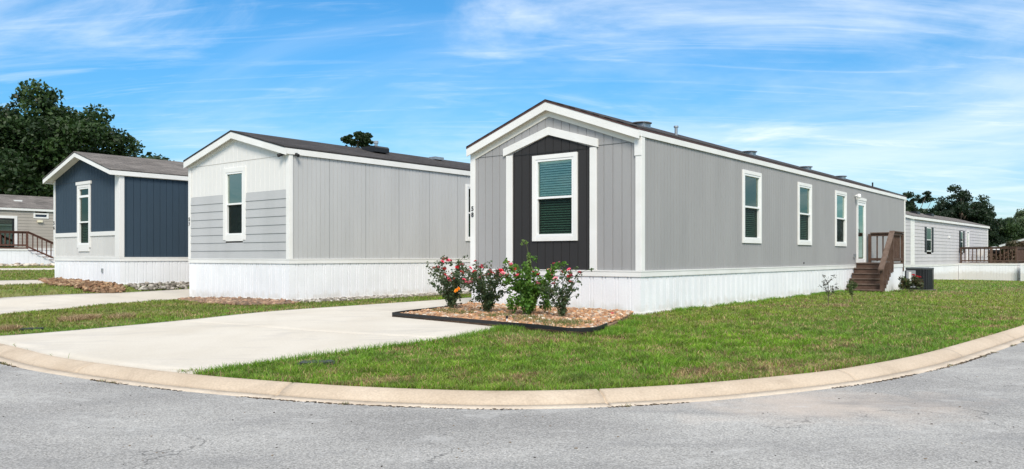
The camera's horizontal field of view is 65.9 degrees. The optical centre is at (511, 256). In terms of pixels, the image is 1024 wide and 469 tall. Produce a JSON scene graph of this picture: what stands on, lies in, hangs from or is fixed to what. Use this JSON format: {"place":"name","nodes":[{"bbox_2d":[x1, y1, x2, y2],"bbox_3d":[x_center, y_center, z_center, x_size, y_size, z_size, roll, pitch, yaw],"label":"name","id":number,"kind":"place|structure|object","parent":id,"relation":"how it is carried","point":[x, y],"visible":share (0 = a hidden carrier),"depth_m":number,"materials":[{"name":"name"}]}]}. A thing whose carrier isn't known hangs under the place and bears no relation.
{"place":"outdoors","nodes":[
{"label":"outdoors","id":0,"kind":"place"},
{"bbox_2d":[0,280,42,284],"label":"path","id":1,"kind":"structure","parent":0,"point":[3,282],"depth_m":24.25,"materials":[{"name":"concrete"}]},
{"bbox_2d":[0,268,54,269],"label":"path","id":2,"kind":"structure","parent":0,"point":[26,268],"depth_m":36.22,"materials":[{"name":"concrete"}]},
{"bbox_2d":[0,289,188,313],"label":"driveway","id":3,"kind":"structure","parent":0,"point":[25,303],"depth_m":20.44,"materials":[{"name":"concrete"}]},
{"bbox_2d":[0,298,492,374],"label":"driveway","id":4,"kind":"structure","parent":0,"point":[169,346],"depth_m":11.64,"materials":[{"name":"concrete"}]},
{"bbox_2d":[291,291,471,302],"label":"gravel","id":5,"kind":"structure","parent":0,"point":[366,297],"depth_m":20.71,"materials":[{"name":"beige gravel"}]},
{"bbox_2d":[0,342,1023,468],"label":"road","id":6,"kind":"structure","parent":0,"point":[862,426],"depth_m":6.07,"materials":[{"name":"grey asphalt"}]},
{"bbox_2d":[0,265,1023,390],"bbox_3d":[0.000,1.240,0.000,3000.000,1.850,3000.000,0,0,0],"label":"ground","id":7,"kind":"structure","parent":0,"point":[17,293],"depth_m":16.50,"materials":[{"name":"green plant"}]},
{"bbox_2d":[0,194,54,261],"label":"mobile home","id":8,"kind":"object","parent":7,"relation":"on","point":[33,214],"visible":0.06,"depth_m":44.33,"materials":[{"name":"white plastic"}]},
{"bbox_2d":[0,215,16,243],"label":"patio door","id":9,"kind":"structure","parent":8,"relation":"in","point":[7,223],"depth_m":43.34,"materials":[{"name":"white plastic"}]},
{"bbox_2d":[33,213,48,218],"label":"window","id":10,"kind":"structure","parent":8,"relation":"in","point":[35,215],"depth_m":44.64,"materials":[{"name":"white plastic"}]},
{"bbox_2d":[0,231,54,264],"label":"wooden deck","id":11,"kind":"structure","parent":7,"relation":"on","point":[11,255],"depth_m":41.88,"materials":[{"name":"brown wood"}]},
{"bbox_2d":[0,262,54,265],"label":"gravel","id":12,"kind":"structure","parent":7,"relation":"on","point":[26,264],"depth_m":41.29,"materials":[{"name":"beige gravel"}]},
{"bbox_2d":[19,327,45,331],"bbox_3d":[-8.100,1.236,13.350,0.380,0.058,0.240,0,0,-17],"label":"valve box","id":13,"kind":"object","parent":7,"relation":"on","point":[32,328],"visible":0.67,"depth_m":13.26,"materials":[{"name":"green plastic"}]},
{"bbox_2d":[0,78,145,196],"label":"oak tree","id":14,"kind":"object","parent":7,"relation":"on","point":[35,148],"visible":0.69,"depth_m":58.88,"materials":[{"name":"green plant"}]},
{"bbox_2d":[38,277,125,292],"bbox_3d":[-13.344,0.858,23.726,5.748,0.418,1.586,0,0,39],"label":"rock border","id":15,"kind":"object","parent":7,"relation":"on","point":[98,286],"visible":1,"depth_m":22.60,"materials":[{"name":"stone"}]},
{"bbox_2d":[42,151,188,285],"bbox_3d":[-7.750,-0.580,31.744,4.734,5.360,18.640,0,0,39],"label":"mobile home","id":16,"kind":"object","parent":7,"relation":"on","point":[123,220],"visible":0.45,"depth_m":24.34,"materials":[{"name":"blue plastic"}]},
{"bbox_2d":[76,181,91,251],"bbox_3d":[-13.319,-1.255,24.863,1.020,2.190,0.360,0,0,39],"label":"window","id":17,"kind":"structure","parent":16,"relation":"in","point":[84,187],"depth_m":24.85,"materials":[{"name":"white"}]},
{"bbox_2d":[140,152,174,160],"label":"oak tree","id":18,"kind":"object","parent":7,"relation":"on","point":[150,156],"depth_m":71.21,"materials":[{"name":"green plant"}]},
{"bbox_2d":[128,281,188,290],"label":"gravel","id":19,"kind":"structure","parent":7,"relation":"on","point":[172,285],"depth_m":23.63,"materials":[{"name":"grey gravel"}]},
{"bbox_2d":[177,296,300,305],"bbox_3d":[-7.385,1.111,19.821,5.466,0.193,1.798,0,0,40],"label":"rock border","id":20,"kind":"object","parent":7,"relation":"on","point":[240,300],"visible":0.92,"depth_m":19.00,"materials":[{"name":"stone"}]},
{"bbox_2d":[298,360,334,364],"bbox_3d":[-2.250,1.235,9.100,0.420,0.058,0.280,0,0,-11],"label":"valve box","id":21,"kind":"object","parent":7,"relation":"on","point":[301,362],"visible":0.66,"depth_m":9.08,"materials":[{"name":"green plastic"}]},
{"bbox_2d":[183,130,471,300],"bbox_3d":[-1.060,-0.722,28.680,4.744,5.643,20.320,0,0,38],"label":"mobile home","id":22,"kind":"object","parent":7,"relation":"on","point":[316,220],"visible":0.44,"depth_m":21.16,"materials":[{"name":"white plastic"}]},
{"bbox_2d":[223,166,251,240],"bbox_3d":[-7.234,-1.380,20.990,1.040,1.950,0.342,0,0,39],"label":"window","id":23,"kind":"structure","parent":22,"relation":"in","point":[234,179],"depth_m":21.02,"materials":[{"name":"white"}]},
{"bbox_2d":[465,184,469,240],"bbox_3d":[-1.206,-1.360,24.996,0.342,1.760,1.110,0,0,39],"label":"window","id":24,"kind":"structure","parent":22,"relation":"in","point":[467,187],"depth_m":24.50,"materials":[{"name":"white"}]},
{"bbox_2d":[340,131,373,147],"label":"pine tree","id":25,"kind":"object","parent":7,"relation":"on","point":[362,139],"visible":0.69,"depth_m":71.29,"materials":[{"name":"green plant"}]},
{"bbox_2d":[0,303,852,330],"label":"dry clippings","id":26,"kind":"object","parent":7,"relation":"on","point":[70,318],"visible":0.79,"depth_m":14.90,"materials":[{"name":"brown plant"}]},
{"bbox_2d":[392,303,606,334],"bbox_3d":[-0.723,1.093,14.007,2.304,0.191,6.049,0,0,-27],"label":"bed edging","id":27,"kind":"object","parent":7,"relation":"on","point":[525,325],"visible":0.52,"depth_m":12.32,"materials":[{"name":"black plastic"}]},
{"bbox_2d":[0,325,1023,404],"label":"kerb","id":28,"kind":"structure","parent":7,"relation":"on","point":[536,397],"depth_m":7.85,"materials":[{"name":"concrete"}]},
{"bbox_2d":[0,336,1023,408],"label":"gutter","id":29,"kind":"object","parent":7,"relation":"on","point":[595,405],"visible":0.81,"depth_m":7.76,"materials":[{"name":"concrete"}]},
{"bbox_2d":[0,341,1022,409],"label":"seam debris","id":30,"kind":"object","parent":29,"relation":"on","point":[516,409],"visible":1,"depth_m":7.46,"materials":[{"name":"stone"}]},
{"bbox_2d":[0,341,1023,406],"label":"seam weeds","id":31,"kind":"object","parent":29,"relation":"on","point":[621,404],"visible":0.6,"depth_m":9.07,"materials":[{"name":"green plant"}]},
{"bbox_2d":[466,99,906,314],"bbox_3d":[7.509,-0.565,24.672,4.507,5.330,21.750,0,0,39],"label":"mobile home","id":32,"kind":"object","parent":7,"relation":"on","point":[642,217],"visible":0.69,"depth_m":16.83,"materials":[{"name":"white plastic"}]},
{"bbox_2d":[532,152,577,240],"bbox_3d":[0.965,-1.213,16.352,1.130,1.785,0.342,0,0,38],"label":"window","id":33,"kind":"structure","parent":32,"relation":"in","point":[554,176],"depth_m":16.41,"materials":[{"name":"white"}]},
{"bbox_2d":[742,169,761,243],"bbox_3d":[5.737,-1.200,19.366,0.342,1.750,1.170,0,0,38],"label":"window","id":34,"kind":"structure","parent":32,"relation":"in","point":[751,181],"depth_m":19.44,"materials":[{"name":"white"}]},
{"bbox_2d":[798,182,811,244],"bbox_3d":[8.145,-1.195,22.397,0.342,1.740,1.150,0,0,39],"label":"window","id":35,"kind":"structure","parent":32,"relation":"in","point":[804,190],"depth_m":22.52,"materials":[{"name":"white"}]},
{"bbox_2d":[835,190,846,245],"bbox_3d":[10.280,-1.190,25.082,0.342,1.730,1.170,0,0,39],"label":"window","id":36,"kind":"structure","parent":32,"relation":"in","point":[840,197],"depth_m":25.30,"materials":[{"name":"white plastic"}]},
{"bbox_2d":[856,197,866,262],"bbox_3d":[11.841,-0.877,26.778,0.111,2.215,1.090,0,0,38],"label":"door","id":37,"kind":"structure","parent":32,"relation":"in","point":[860,202],"depth_m":26.79,"materials":[{"name":"white"}]},
{"bbox_2d":[818,275,838,304],"bbox_3d":[7.300,0.764,18.198,0.450,0.722,0.499,0,0,0],"label":"weed","id":38,"kind":"object","parent":7,"relation":"on","point":[828,290],"visible":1,"depth_m":18.17,"materials":[{"name":"green"}]},
{"bbox_2d":[846,279,857,297],"bbox_3d":[8.286,0.841,19.284,0.288,0.570,0.337,0,0,0],"label":"weed","id":39,"kind":"object","parent":7,"relation":"on","point":[852,285],"visible":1,"depth_m":19.23,"materials":[{"name":"green plant"}]},
{"bbox_2d":[845,231,903,291],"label":"wooden stairs","id":40,"kind":"structure","parent":7,"relation":"on","point":[882,275],"depth_m":25.63,"materials":[{"name":"brown wood"}]},
{"bbox_2d":[898,274,923,291],"bbox_3d":[12.619,0.838,25.005,0.817,0.572,0.650,0,0,0],"label":"flowering shrub","id":41,"kind":"object","parent":7,"relation":"on","point":[917,282],"visible":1,"depth_m":24.89,"materials":[{"name":"green plant"}]},
{"bbox_2d":[903,267,935,290],"bbox_3d":[13.720,0.751,26.600,0.780,0.782,0.780,0,0,-40],"label":"air conditioner","id":42,"kind":"object","parent":7,"relation":"on","point":[925,273],"visible":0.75,"depth_m":26.33,"materials":[{"name":"black metal"}]},
{"bbox_2d":[902,191,941,215],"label":"pine tree","id":43,"kind":"object","parent":7,"relation":"on","point":[910,205],"visible":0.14,"depth_m":95.60,"materials":[{"name":"green plant"}]},
{"bbox_2d":[905,211,989,279],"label":"mobile home","id":44,"kind":"object","parent":7,"relation":"on","point":[935,242],"visible":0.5,"depth_m":48.84,"materials":[{"name":"white plastic"}]},
{"bbox_2d":[927,227,930,251],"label":"window","id":45,"kind":"structure","parent":44,"relation":"in","point":[928,228],"depth_m":46.76,"materials":[{"name":"white"}]},
{"bbox_2d":[961,231,962,251],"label":"window","id":46,"kind":"structure","parent":44,"relation":"in","point":[961,231],"depth_m":52.77,"materials":[{"name":"white"}]},
{"bbox_2d":[966,231,968,261],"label":"door","id":47,"kind":"structure","parent":44,"relation":"in","point":[967,232],"depth_m":54.02,"materials":[{"name":"white"}]},
{"bbox_2d":[926,184,998,253],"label":"pine tree","id":48,"kind":"object","parent":7,"relation":"on","point":[957,208],"visible":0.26,"depth_m":95.08,"materials":[{"name":"green plant"}]},
{"bbox_2d":[968,200,1006,245],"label":"pine tree","id":49,"kind":"object","parent":7,"relation":"on","point":[993,236],"visible":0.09,"depth_m":96.35,"materials":[{"name":"green plant"}]},
{"bbox_2d":[959,247,1023,280],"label":"wooden deck","id":50,"kind":"structure","parent":7,"relation":"on","point":[992,269],"depth_m":50.79,"materials":[{"name":"brown wood"}]},
{"bbox_2d":[971,249,983,262],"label":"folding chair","id":51,"kind":"object","parent":50,"relation":"on","point":[982,252],"visible":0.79,"depth_m":51.75,"materials":[{"name":"white plastic"}]},
{"bbox_2d":[989,249,999,262],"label":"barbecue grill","id":52,"kind":"object","parent":50,"relation":"on","point":[994,251],"visible":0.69,"depth_m":51.12,"materials":[{"name":"silver metal"}]},
{"bbox_2d":[987,240,1023,262],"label":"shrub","id":53,"kind":"object","parent":7,"relation":"on","point":[1012,243],"visible":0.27,"depth_m":53.82,"materials":[{"name":"green plant"}]},
{"bbox_2d":[995,218,1023,241],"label":"leafy tree","id":54,"kind":"object","parent":7,"relation":"on","point":[1011,231],"visible":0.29,"depth_m":102.05,"materials":[{"name":"green plant"}]},
{"bbox_2d":[999,238,1023,246],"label":"mobile home","id":55,"kind":"object","parent":7,"relation":"on","point":[1003,244],"visible":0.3,"depth_m":63.80,"materials":[{"name":"white"}]},
{"bbox_2d":[1004,216,1023,229],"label":"leafy tree","id":56,"kind":"object","parent":7,"relation":"on","point":[1020,221],"visible":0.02,"depth_m":111.07,"materials":[{"name":"green plant"}]},
{"bbox_2d":[1014,208,1023,218],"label":"leafy tree","id":57,"kind":"object","parent":7,"relation":"on","point":[1019,214],"visible":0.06,"depth_m":117.29,"materials":[{"name":"green plant"}]},
{"bbox_2d":[1020,263,1023,280],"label":"stair enclosure","id":58,"kind":"object","parent":7,"relation":"on","point":[1022,272],"visible":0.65,"depth_m":49.19,"materials":[{"name":"white plastic"}]},
{"bbox_2d":[0,0,1023,220],"label":"sky","id":59,"kind":"structure","parent":0,"point":[918,97],"materials":[{"name":"blue"}]},
{"bbox_2d":[397,313,632,335],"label":"bed ground","id":60,"kind":"structure","parent":0,"point":[612,323],"depth_m":12.73,"materials":[{"name":"soil"}]},
{"bbox_2d":[426,255,491,307],"bbox_3d":[-1.209,0.507,15.614,1.468,1.094,0.918,0,0,32],"label":"rose bush","id":61,"kind":"object","parent":60,"relation":"on","point":[451,293],"visible":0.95,"depth_m":15.47,"materials":[{"name":"green plant"}]},
{"bbox_2d":[453,261,521,311],"bbox_3d":[-0.520,0.565,14.659,1.202,0.979,1.251,0,0,28],"label":"rose bush","id":62,"kind":"object","parent":60,"relation":"on","point":[488,297],"visible":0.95,"depth_m":14.49,"materials":[{"name":"green plant"}]},
{"bbox_2d":[431,307,594,326],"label":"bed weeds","id":63,"kind":"object","parent":60,"relation":"on","point":[567,320],"visible":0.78,"depth_m":12.67,"materials":[{"name":"green plant"}]},
{"bbox_2d":[400,301,633,327],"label":"bed stones","id":64,"kind":"object","parent":60,"relation":"on","point":[599,316],"visible":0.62,"depth_m":13.89,"materials":[{"name":"beige gravel"}]},
{"bbox_2d":[499,239,568,313],"bbox_3d":[0.267,0.374,13.928,1.295,1.360,1.124,0,0,26],"label":"rose bush","id":65,"kind":"object","parent":60,"relation":"on","point":[528,291],"visible":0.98,"depth_m":13.87,"materials":[{"name":"green plant"}]},
{"bbox_2d":[535,266,593,315],"bbox_3d":[0.796,0.596,13.425,0.817,0.916,1.076,0,0,-32],"label":"rose bush","id":66,"kind":"object","parent":60,"relation":"on","point":[563,298],"visible":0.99,"depth_m":13.29,"materials":[{"name":"green plant"}]}
]}

